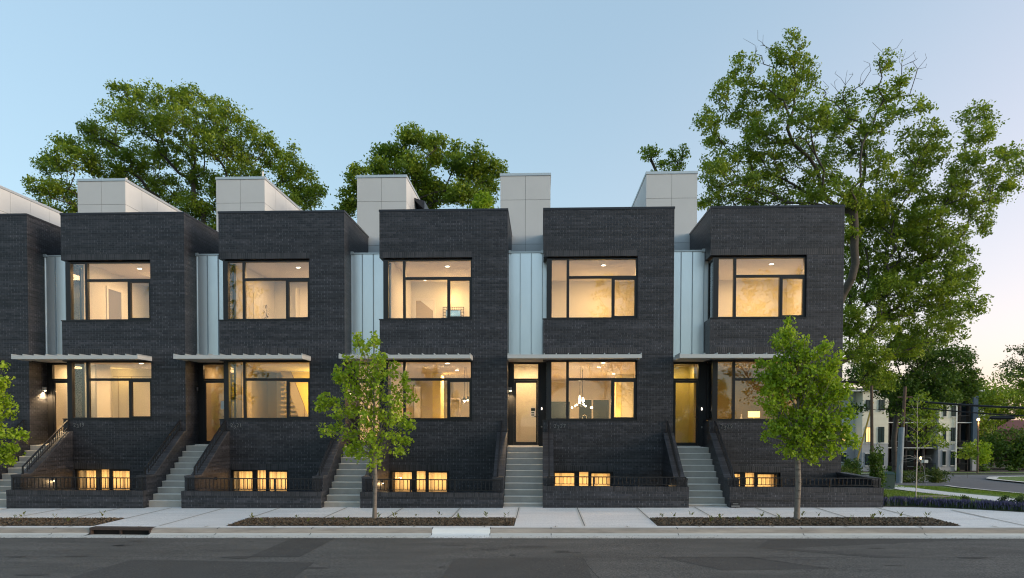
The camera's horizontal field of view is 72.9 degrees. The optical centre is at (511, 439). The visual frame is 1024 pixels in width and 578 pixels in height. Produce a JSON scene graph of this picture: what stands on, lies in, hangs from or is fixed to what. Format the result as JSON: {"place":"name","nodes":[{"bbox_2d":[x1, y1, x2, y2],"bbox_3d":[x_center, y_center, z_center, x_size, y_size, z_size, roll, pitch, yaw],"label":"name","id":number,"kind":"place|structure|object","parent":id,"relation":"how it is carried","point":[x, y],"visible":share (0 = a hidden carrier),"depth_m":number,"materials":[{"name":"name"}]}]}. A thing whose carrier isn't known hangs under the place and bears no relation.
{"place":"outdoors","nodes":[
{"label":"outdoors","id":0,"kind":"place"},
{"bbox_2d":[467,190,495,208],"bbox_3d":[-1.726,-5.726,39.306,1.703,16.647,2.030,0,1,2],"label":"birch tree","id":1,"kind":"object","parent":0,"point":[483,199],"visible":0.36,"depth_m":38.69,"materials":[{"name":"green plant"}]},
{"bbox_2d":[0,538,1023,577],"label":"road","id":2,"kind":"structure","parent":0,"point":[385,558],"depth_m":14.13,"materials":[{"name":"grey asphalt"}]},
{"bbox_2d":[8,541,987,575],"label":"oil stains","id":3,"kind":"object","parent":2,"relation":"on","point":[36,574],"visible":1,"depth_m":14.09,"materials":[{"name":"asphalt"}]},
{"bbox_2d":[0,527,1023,538],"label":"curb","id":4,"kind":"structure","parent":2,"relation":"on","point":[622,532],"depth_m":16.61,"materials":[{"name":"concrete"}]},
{"bbox_2d":[77,526,153,537],"bbox_3d":[-9.676,2.277,16.992,1.560,0.182,0.740,0,1,2],"label":"storm drain","id":5,"kind":"object","parent":4,"relation":"in","point":[118,531],"visible":0.92,"depth_m":17.17,"materials":[{"name":"grey concrete"}]},
{"bbox_2d":[4,535,1019,577],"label":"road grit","id":6,"kind":"object","parent":2,"relation":"on","point":[469,550],"visible":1,"depth_m":16.11,"materials":[{"name":"grey gravel"}]},
{"bbox_2d":[70,538,979,577],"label":"asphalt patches","id":7,"kind":"object","parent":2,"relation":"on","point":[473,567],"visible":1,"depth_m":13.18,"materials":[{"name":"grey asphalt"}]},
{"bbox_2d":[0,506,1023,526],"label":"sidewalk","id":8,"kind":"structure","parent":0,"point":[523,516],"depth_m":19.22,"materials":[{"name":"concrete"}]},
{"bbox_2d":[0,445,46,506],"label":"entry stairs","id":9,"kind":"structure","parent":8,"relation":"on","point":[5,482],"depth_m":22.93,"materials":[{"name":"concrete"}]},
{"bbox_2d":[0,517,122,525],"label":"mulch bed","id":10,"kind":"object","parent":8,"relation":"on","point":[55,522],"visible":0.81,"depth_m":17.90,"materials":[{"name":"brown wood"}]},
{"bbox_2d":[0,360,31,467],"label":"street tree","id":11,"kind":"object","parent":10,"relation":"on","point":[10,449],"visible":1,"depth_m":18.73,"materials":[{"name":"green plant"}]},
{"bbox_2d":[149,445,207,506],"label":"entry stairs","id":12,"kind":"structure","parent":8,"relation":"on","point":[168,494],"depth_m":22.43,"materials":[{"name":"concrete"}]},
{"bbox_2d":[324,446,369,506],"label":"entry stairs","id":13,"kind":"structure","parent":8,"relation":"on","point":[345,490],"depth_m":21.97,"materials":[{"name":"concrete"}]},
{"bbox_2d":[228,517,515,525],"bbox_3d":[-3.537,2.118,17.918,7.250,0.117,1.350,0,1,2],"label":"mulch bed","id":14,"kind":"object","parent":8,"relation":"on","point":[488,522],"visible":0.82,"depth_m":17.41,"materials":[{"name":"brown wood"}]},
{"bbox_2d":[312,330,419,517],"bbox_3d":[-3.872,-0.296,18.277,2.796,5.145,1.579,0,1,2],"label":"street tree","id":15,"kind":"object","parent":14,"relation":"on","point":[371,413],"visible":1,"depth_m":18.18,"materials":[{"name":"green plant"}]},
{"bbox_2d":[650,516,957,525],"bbox_3d":[7.204,2.063,17.466,7.250,0.115,1.350,0,1,2],"label":"mulch bed","id":16,"kind":"object","parent":8,"relation":"on","point":[741,524],"visible":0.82,"depth_m":16.96,"materials":[{"name":"brown wood"}]},
{"bbox_2d":[752,316,862,518],"bbox_3d":[7.499,-0.471,17.666,2.649,5.400,1.531,0,1,2],"label":"street tree","id":17,"kind":"object","parent":16,"relation":"on","point":[778,379],"visible":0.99,"depth_m":17.43,"materials":[{"name":"green plant"}]},
{"bbox_2d":[0,0,1023,419],"label":"sky","id":18,"kind":"structure","parent":0,"point":[572,91],"materials":[{"name":"blue"}]},
{"bbox_2d":[81,462,1023,536],"bbox_3d":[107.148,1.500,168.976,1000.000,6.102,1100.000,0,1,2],"label":"ground","id":19,"kind":"structure","parent":0,"point":[943,474],"depth_m":57.98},
{"bbox_2d":[0,431,29,479],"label":"stair side wall","id":20,"kind":"structure","parent":19,"relation":"on","point":[24,446],"depth_m":23.42,"materials":[{"name":"brick"}]},
{"bbox_2d":[0,185,62,446],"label":"townhouse","id":21,"kind":"structure","parent":19,"relation":"on","point":[30,232],"depth_m":23.93,"materials":[{"name":"brick"}]},
{"bbox_2d":[10,431,72,489],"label":"stair side wall","id":22,"kind":"structure","parent":19,"relation":"on","point":[55,459],"depth_m":22.99,"materials":[{"name":"brick"}]},
{"bbox_2d":[22,419,68,473],"bbox_3d":[-15.312,0.199,22.793,0.044,1.719,2.140,0,1,2],"label":"stair railing","id":23,"kind":"object","parent":22,"relation":"on","point":[43,445],"visible":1,"depth_m":22.78,"materials":[{"name":"black metal"}]},
{"bbox_2d":[6,489,146,507],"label":"retaining wall","id":24,"kind":"structure","parent":19,"relation":"on","point":[23,498],"depth_m":21.25,"materials":[{"name":"brick"}]},
{"bbox_2d":[12,477,142,490],"bbox_3d":[-13.375,1.361,21.339,4.116,0.399,0.040,0,1,2],"label":"wall railing","id":25,"kind":"object","parent":24,"relation":"on","point":[98,484],"depth_m":21.32,"materials":[{"name":"black metal"}]},
{"bbox_2d":[11,178,218,489],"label":"townhouse","id":26,"kind":"structure","parent":19,"relation":"on","point":[120,302],"depth_m":23.83,"materials":[{"name":"brick"}]},
{"bbox_2d":[53,381,66,437],"bbox_3d":[-16.002,-0.978,24.820,0.825,2.240,0.050,0,1,2],"label":"entry door","id":27,"kind":"structure","parent":26,"relation":"in","point":[54,382],"depth_m":24.81,"materials":[{"name":"black"}]},
{"bbox_2d":[75,469,130,489],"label":"basement window","id":28,"kind":"structure","parent":26,"relation":"in","point":[98,471],"depth_m":23.98,"materials":[{"name":"black"}]},
{"bbox_2d":[61,262,150,320],"bbox_3d":[-13.874,-5.072,24.102,3.150,2.020,0.840,0,1,2],"label":"window","id":29,"kind":"structure","parent":26,"relation":"in","point":[74,287],"depth_m":23.82,"materials":[{"name":"black"}]},
{"bbox_2d":[67,361,151,419],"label":"window","id":30,"kind":"structure","parent":26,"relation":"in","point":[75,370],"depth_m":23.91,"materials":[{"name":"black"}]},
{"bbox_2d":[108,289,120,318],"bbox_3d":[-15.117,-4.532,26.370,0.020,2.240,0.800,0,1,2],"label":"doorway","id":31,"kind":"structure","parent":26,"relation":"in","point":[114,297],"depth_m":26.35,"materials":[{"name":"grey paint"}]},
{"bbox_2d":[136,431,185,507],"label":"stair side wall","id":32,"kind":"structure","parent":19,"relation":"on","point":[159,471],"depth_m":22.36,"materials":[{"name":"brick"}]},
{"bbox_2d":[144,420,180,474],"bbox_3d":[-11.385,0.212,22.629,0.044,1.719,2.140,0,1,2],"label":"stair railing","id":33,"kind":"object","parent":32,"relation":"on","point":[163,442],"visible":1,"depth_m":22.57,"materials":[{"name":"black metal"}]},
{"bbox_2d":[20,76,330,229],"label":"oak tree","id":34,"kind":"object","parent":19,"relation":"on","point":[129,117],"visible":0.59,"depth_m":48.15,"materials":[{"name":"green plant"}]},
{"bbox_2d":[184,431,229,490],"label":"stair side wall","id":35,"kind":"structure","parent":19,"relation":"on","point":[216,463],"depth_m":22.70,"materials":[{"name":"brick"}]},
{"bbox_2d":[193,420,225,474],"bbox_3d":[-9.817,0.217,22.563,0.044,1.719,2.140,0,1,2],"label":"stair railing","id":36,"kind":"object","parent":35,"relation":"on","point":[223,424],"visible":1,"depth_m":22.61,"materials":[{"name":"black metal"}]},
{"bbox_2d":[181,490,322,507],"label":"retaining wall","id":37,"kind":"structure","parent":19,"relation":"on","point":[251,499],"depth_m":21.03,"materials":[{"name":"brick"}]},
{"bbox_2d":[187,478,319,491],"bbox_3d":[-7.880,1.379,21.110,4.116,0.399,0.040,0,1,2],"label":"wall railing","id":38,"kind":"object","parent":37,"relation":"on","point":[274,489],"depth_m":21.09,"materials":[{"name":"black metal"}]},
{"bbox_2d":[173,171,368,490],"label":"townhouse","id":39,"kind":"structure","parent":19,"relation":"on","point":[263,383],"depth_m":23.60,"materials":[{"name":"brick"}]},
{"bbox_2d":[204,381,223,443],"bbox_3d":[-10.506,-0.960,24.590,0.825,2.240,0.050,0,1,2],"label":"door frame","id":40,"kind":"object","parent":39,"relation":"in","point":[205,399],"depth_m":24.58,"materials":[{"name":"black"}]},
{"bbox_2d":[253,287,262,318],"bbox_3d":[-9.615,-4.543,26.289,0.019,2.290,0.900,0,1,2],"label":"doorway","id":41,"kind":"structure","parent":39,"relation":"in","point":[257,294],"depth_m":26.18,"materials":[{"name":"white paint"}]},
{"bbox_2d":[231,470,287,490],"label":"basement window","id":42,"kind":"structure","parent":39,"relation":"in","point":[254,472],"depth_m":23.75,"materials":[{"name":"black"}]},
{"bbox_2d":[218,261,309,320],"bbox_3d":[-8.379,-5.054,23.872,3.150,2.020,0.840,0,1,2],"label":"window","id":43,"kind":"structure","parent":39,"relation":"in","point":[228,269],"depth_m":23.58,"materials":[{"name":"black"}]},
{"bbox_2d":[219,361,310,419],"bbox_3d":[-8.385,-1.673,23.987,3.150,1.995,0.900,0,1,2],"label":"window","id":44,"kind":"structure","parent":39,"relation":"in","point":[230,383],"depth_m":23.67,"materials":[{"name":"black"}]},
{"bbox_2d":[277,373,283,417],"bbox_3d":[-10.116,-1.452,30.588,0.500,2.910,0.090,0,1,2],"label":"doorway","id":45,"kind":"structure","parent":39,"relation":"in","point":[279,389],"depth_m":30.54,"materials":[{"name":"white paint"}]},
{"bbox_2d":[312,432,344,506],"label":"stair side wall","id":46,"kind":"structure","parent":19,"relation":"on","point":[328,474],"depth_m":22.00,"materials":[{"name":"brick"}]},
{"bbox_2d":[319,420,339,475],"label":"stair railing","id":47,"kind":"object","parent":46,"relation":"on","point":[325,457],"visible":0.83,"depth_m":22.05,"materials":[{"name":"black metal"}]},
{"bbox_2d":[361,433,389,490],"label":"stair side wall","id":48,"kind":"structure","parent":19,"relation":"on","point":[381,472],"depth_m":22.41,"materials":[{"name":"brick"}]},
{"bbox_2d":[331,121,509,219],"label":"oak tree","id":49,"kind":"object","parent":19,"relation":"on","point":[430,190],"visible":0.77,"depth_m":44.33,"materials":[{"name":"green plant"}]},
{"bbox_2d":[339,174,511,491],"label":"townhouse","id":50,"kind":"structure","parent":19,"relation":"on","point":[417,267],"depth_m":23.34,"materials":[{"name":"brick"}]},
{"bbox_2d":[414,387,420,417],"bbox_3d":[-3.995,-1.575,29.280,0.320,1.350,0.028,0,1,2],"label":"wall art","id":51,"kind":"object","parent":50,"relation":"attached to","point":[417,406],"depth_m":29.28,"materials":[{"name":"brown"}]},
{"bbox_2d":[390,471,448,491],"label":"basement window","id":52,"kind":"structure","parent":50,"relation":"in","point":[414,473],"depth_m":23.52,"materials":[{"name":"black"}]},
{"bbox_2d":[416,301,432,317],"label":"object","id":53,"kind":"structure","parent":50,"relation":"in","point":[422,311],"depth_m":27.87,"materials":[{"name":"beige paint"}]},
{"bbox_2d":[379,259,471,319],"bbox_3d":[-2.884,-5.036,23.642,3.150,2.020,0.840,0,1,2],"label":"window","id":54,"kind":"structure","parent":50,"relation":"in","point":[386,266],"depth_m":23.34,"materials":[{"name":"black"}]},
{"bbox_2d":[383,361,471,419],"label":"window","id":55,"kind":"structure","parent":50,"relation":"in","point":[449,380],"depth_m":23.39,"materials":[{"name":"black"}]},
{"bbox_2d":[360,491,502,507],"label":"retaining wall","id":56,"kind":"structure","parent":19,"relation":"on","point":[388,499],"depth_m":20.79,"materials":[{"name":"brick"}]},
{"bbox_2d":[365,479,500,492],"bbox_3d":[-2.384,1.391,20.880,4.116,0.389,0.040,0,1,2],"label":"wall railing","id":57,"kind":"object","parent":56,"relation":"on","point":[455,490],"depth_m":20.86,"materials":[{"name":"black metal"}]},
{"bbox_2d":[492,432,506,505],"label":"stair side wall","id":58,"kind":"structure","parent":19,"relation":"on","point":[502,463],"depth_m":21.85,"materials":[{"name":"brick"}]},
{"bbox_2d":[504,446,542,506],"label":"entry stairs","id":59,"kind":"structure","parent":19,"relation":"on","point":[524,464],"depth_m":22.01,"materials":[{"name":"concrete"}]},
{"bbox_2d":[543,432,553,485],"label":"stair side wall","id":60,"kind":"structure","parent":19,"relation":"on","point":[545,454],"depth_m":21.95,"materials":[{"name":"brick"}]},
{"bbox_2d":[500,173,674,485],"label":"townhouse","id":61,"kind":"structure","parent":19,"relation":"on","point":[591,292],"depth_m":23.14,"materials":[{"name":"brick"}]},
{"bbox_2d":[514,381,537,444],"bbox_3d":[0.482,-0.924,24.095,0.825,2.240,0.121,0,1,2],"label":"entry door","id":62,"kind":"structure","parent":61,"relation":"in","point":[515,443],"depth_m":24.11,"materials":[{"name":"black"}]},
{"bbox_2d":[551,402,569,417],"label":"rear window","id":63,"kind":"structure","parent":61,"relation":"in","point":[558,409],"depth_m":36.66,"materials":[{"name":"grey glass"}]},
{"bbox_2d":[554,471,612,485],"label":"basement window","id":64,"kind":"structure","parent":61,"relation":"in","point":[576,479],"depth_m":23.28,"materials":[{"name":"black"}]},
{"bbox_2d":[543,258,637,318],"bbox_3d":[2.612,-5.018,23.412,3.150,2.020,0.840,0,1,2],"label":"window","id":65,"kind":"structure","parent":61,"relation":"in","point":[549,261],"depth_m":23.09,"materials":[{"name":"black"}]},
{"bbox_2d":[546,361,636,420],"bbox_3d":[2.605,-1.637,23.528,3.150,1.995,0.900,0,1,2],"label":"window","id":66,"kind":"structure","parent":61,"relation":"in","point":[548,363],"depth_m":23.18,"materials":[{"name":"black"}]},
{"bbox_2d":[579,400,608,417],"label":"rear window","id":67,"kind":"structure","parent":61,"relation":"in","point":[600,407],"depth_m":36.58,"materials":[{"name":"grey glass"}]},
{"bbox_2d":[543,486,688,507],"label":"retaining wall","id":68,"kind":"structure","parent":19,"relation":"on","point":[615,496],"depth_m":20.56,"materials":[{"name":"brick"}]},
{"bbox_2d":[547,476,685,486],"bbox_3d":[3.111,1.250,20.646,4.116,0.289,0.040,0,1,2],"label":"wall railing","id":69,"kind":"object","parent":68,"relation":"on","point":[606,477],"depth_m":20.62,"materials":[{"name":"black metal"}]},
{"bbox_2d":[637,142,691,170],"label":"young oak tree","id":70,"kind":"object","parent":19,"relation":"on","point":[678,166],"visible":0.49,"depth_m":42.44,"materials":[{"name":"green plant"}]},
{"bbox_2d":[662,433,687,485],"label":"stair side wall","id":71,"kind":"structure","parent":19,"relation":"on","point":[669,468],"depth_m":22.00,"materials":[{"name":"brick"}]},
{"bbox_2d":[667,421,679,476],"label":"stair railing","id":72,"kind":"object","parent":71,"relation":"on","point":[673,450],"visible":0.98,"depth_m":21.84,"materials":[{"name":"black metal"}]},
{"bbox_2d":[677,447,726,505],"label":"entry stairs","id":73,"kind":"structure","parent":19,"relation":"on","point":[697,465],"depth_m":21.87,"materials":[{"name":"concrete"}]},
{"bbox_2d":[709,433,739,506],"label":"stair side wall","id":74,"kind":"structure","parent":19,"relation":"on","point":[723,476],"depth_m":21.63,"materials":[{"name":"brick"}]},
{"bbox_2d":[714,421,732,477],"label":"stair railing","id":75,"kind":"object","parent":74,"relation":"on","point":[725,454],"visible":1,"depth_m":21.81,"materials":[{"name":"black metal"}]},
{"bbox_2d":[631,171,845,486],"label":"townhouse","id":76,"kind":"structure","parent":19,"relation":"on","point":[747,279],"depth_m":22.95,"materials":[{"name":"brick"}]},
{"bbox_2d":[673,381,697,445],"bbox_3d":[5.978,-0.906,23.865,0.825,2.240,0.121,0,1,2],"label":"entry door","id":77,"kind":"structure","parent":76,"relation":"in","point":[674,415],"depth_m":23.87,"materials":[{"name":"black"}]},
{"bbox_2d":[706,361,801,420],"bbox_3d":[8.101,-1.620,23.298,3.150,1.995,0.900,0,1,2],"label":"window","id":78,"kind":"structure","parent":76,"relation":"in","point":[712,366],"depth_m":22.99,"materials":[{"name":"black"}]},
{"bbox_2d":[734,472,778,486],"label":"basement window","id":79,"kind":"structure","parent":76,"relation":"in","point":[741,474],"depth_m":23.04,"materials":[{"name":"black"}]},
{"bbox_2d":[708,257,806,319],"bbox_3d":[8.107,-5.000,23.183,3.150,2.020,0.840,0,1,2],"label":"window","id":80,"kind":"structure","parent":76,"relation":"in","point":[713,265],"depth_m":22.88,"materials":[{"name":"black"}]},
{"bbox_2d":[728,472,883,507],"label":"retaining wall","id":81,"kind":"structure","parent":19,"relation":"on","point":[813,497],"depth_m":20.34,"materials":[{"name":"brick"}]},
{"bbox_2d":[733,477,879,487],"bbox_3d":[8.668,1.263,20.413,4.240,0.279,0.040,0,1,2],"label":"wall railing","id":82,"kind":"object","parent":81,"relation":"on","point":[802,478],"depth_m":20.40,"materials":[{"name":"black metal"}]},
{"bbox_2d":[841,388,982,470],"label":"apartment building","id":83,"kind":"structure","parent":19,"relation":"on","point":[962,426],"depth_m":65.85,"materials":[{"name":"beige paint"}]},
{"bbox_2d":[978,379,1021,438],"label":"background tree","id":84,"kind":"object","parent":19,"relation":"on","point":[986,423],"visible":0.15,"depth_m":76.00,"materials":[{"name":"green plant"}]},
{"bbox_2d":[979,424,1023,469],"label":"background tree","id":85,"kind":"object","parent":19,"relation":"on","point":[1011,453],"visible":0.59,"depth_m":70.94,"materials":[{"name":"green plant"}]},
{"bbox_2d":[979,362,1023,465],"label":"background tree","id":86,"kind":"object","parent":19,"relation":"on","point":[1018,394],"visible":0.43,"depth_m":80.64,"materials":[{"name":"green plant"}]},
{"bbox_2d":[979,420,1023,460],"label":"building","id":87,"kind":"structure","parent":19,"relation":"on","point":[1018,423],"depth_m":91.84,"materials":[{"name":"brown brick"}]},
{"bbox_2d":[993,343,1023,379],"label":"background tree","id":88,"kind":"object","parent":19,"relation":"on","point":[1011,364],"visible":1,"depth_m":80.11,"materials":[{"name":"green plant"}]},
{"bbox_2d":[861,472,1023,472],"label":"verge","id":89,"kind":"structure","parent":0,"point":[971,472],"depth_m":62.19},
{"bbox_2d":[969,439,993,465],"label":"sapling","id":90,"kind":"object","parent":89,"relation":"on","point":[984,451],"visible":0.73,"depth_m":62.64,"materials":[{"name":"green plant"}]},
{"bbox_2d":[866,475,1023,492],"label":"side road","id":91,"kind":"structure","parent":0,"point":[976,481],"depth_m":35.85,"materials":[{"name":"grey asphalt"}]},
{"bbox_2d":[884,485,1023,507],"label":"lawn","id":92,"kind":"structure","parent":0,"point":[986,494],"depth_m":26.24,"materials":[{"name":"green plant"}]},
{"bbox_2d":[689,27,938,303],"bbox_3d":[17.081,-10.537,40.296,13.822,26.337,8.274,0,1,2],"label":"oak tree","id":93,"kind":"object","parent":92,"relation":"on","point":[809,193],"visible":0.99,"depth_m":39.80,"materials":[{"name":"green plant"}]},
{"bbox_2d":[841,454,866,474],"bbox_3d":[18.173,1.561,37.034,1.320,1.551,1.422,0,1,2],"label":"shrub","id":94,"kind":"object","parent":92,"relation":"on","point":[853,465],"visible":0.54,"depth_m":36.90,"materials":[{"name":"green plant"}]},
{"bbox_2d":[870,386,873,465],"bbox_3d":[19.447,-0.246,37.438,0.254,5.303,0.200,0,2,-20],"label":"wooden post","id":95,"kind":"object","parent":92,"relation":"on","point":[871,419],"visible":0.65,"depth_m":37.37,"materials":[{"name":"brown wood"}]},
{"bbox_2d":[867,440,889,487],"bbox_3d":[15.205,1.080,28.840,0.852,2.085,0.892,1,2,19],"label":"shrub","id":96,"kind":"object","parent":92,"relation":"on","point":[876,460],"visible":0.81,"depth_m":28.71,"materials":[{"name":"green plant"}]},
{"bbox_2d":[881,471,894,488],"bbox_3d":[16.002,1.763,29.780,0.800,0.770,0.840,0,1,2],"label":"utility box","id":97,"kind":"object","parent":92,"relation":"on","point":[890,480],"visible":0.48,"depth_m":29.48,"materials":[{"name":"teal"}]},
{"bbox_2d":[896,386,912,482],"bbox_3d":[20.291,-0.131,35.850,0.770,5.207,0.300,0,1,2],"label":"utility pole","id":98,"kind":"object","parent":92,"relation":"on","point":[900,455],"visible":0.78,"depth_m":35.78,"materials":[{"name":"grey wood"}]},
{"bbox_2d":[906,399,1023,408],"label":"overhead cable","id":99,"kind":"object","parent":98,"relation":"attached to","point":[975,405],"visible":0.95,"depth_m":34.69,"materials":[{"name":"black plastic"}]},
{"bbox_2d":[891,469,933,482],"bbox_3d":[21.225,1.965,37.135,2.205,0.762,2.072,0,1,2],"label":"shrub","id":100,"kind":"object","parent":92,"relation":"on","point":[906,473],"visible":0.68,"depth_m":36.64,"materials":[{"name":"green plant"}]},
{"bbox_2d":[842,336,986,471],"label":"dark tree","id":101,"kind":"object","parent":92,"relation":"on","point":[953,384],"visible":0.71,"depth_m":47.49,"materials":[{"name":"green plant"}]},
{"bbox_2d":[886,388,943,496],"bbox_3d":[12.328,0.251,21.126,1.504,3.619,0.972,0,1,2],"label":"sapling","id":102,"kind":"object","parent":92,"relation":"on","point":[922,420],"visible":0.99,"depth_m":21.10,"materials":[{"name":"green plant"}]},
{"bbox_2d":[906,391,950,482],"bbox_3d":[22.224,-0.116,36.694,2.506,5.051,1.797,0,1,2],"label":"sapling","id":103,"kind":"object","parent":92,"relation":"on","point":[923,415],"visible":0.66,"depth_m":36.75,"materials":[{"name":"green plant"}]},
{"bbox_2d":[837,98,1023,392],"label":"oak tree","id":104,"kind":"object","parent":92,"relation":"on","point":[910,232],"visible":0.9,"depth_m":41.18,"materials":[{"name":"green plant"}]},
{"bbox_2d":[920,464,953,482],"bbox_3d":[22.635,1.841,37.095,1.566,1.029,1.487,1,2,18],"label":"shrub","id":105,"kind":"object","parent":92,"relation":"on","point":[938,476],"visible":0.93,"depth_m":36.86,"materials":[{"name":"green plant"}]},
{"bbox_2d":[883,506,1023,511],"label":"planting bed","id":106,"kind":"object","parent":92,"relation":"on","point":[943,507],"visible":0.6,"depth_m":20.15,"materials":[{"name":"green plant"}]},
{"bbox_2d":[883,495,1023,510],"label":"purple flowers","id":107,"kind":"object","parent":106,"relation":"on","point":[984,504],"visible":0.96,"depth_m":20.09,"materials":[{"name":"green plant"}]},
{"bbox_2d":[951,440,982,470],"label":"sapling","id":108,"kind":"object","parent":92,"relation":"on","point":[967,445],"visible":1,"depth_m":45.92,"materials":[{"name":"green plant"}]},
{"bbox_2d":[895,485,1015,502],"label":"path","id":109,"kind":"structure","parent":0,"point":[993,498],"depth_m":25.55,"materials":[{"name":"concrete"}]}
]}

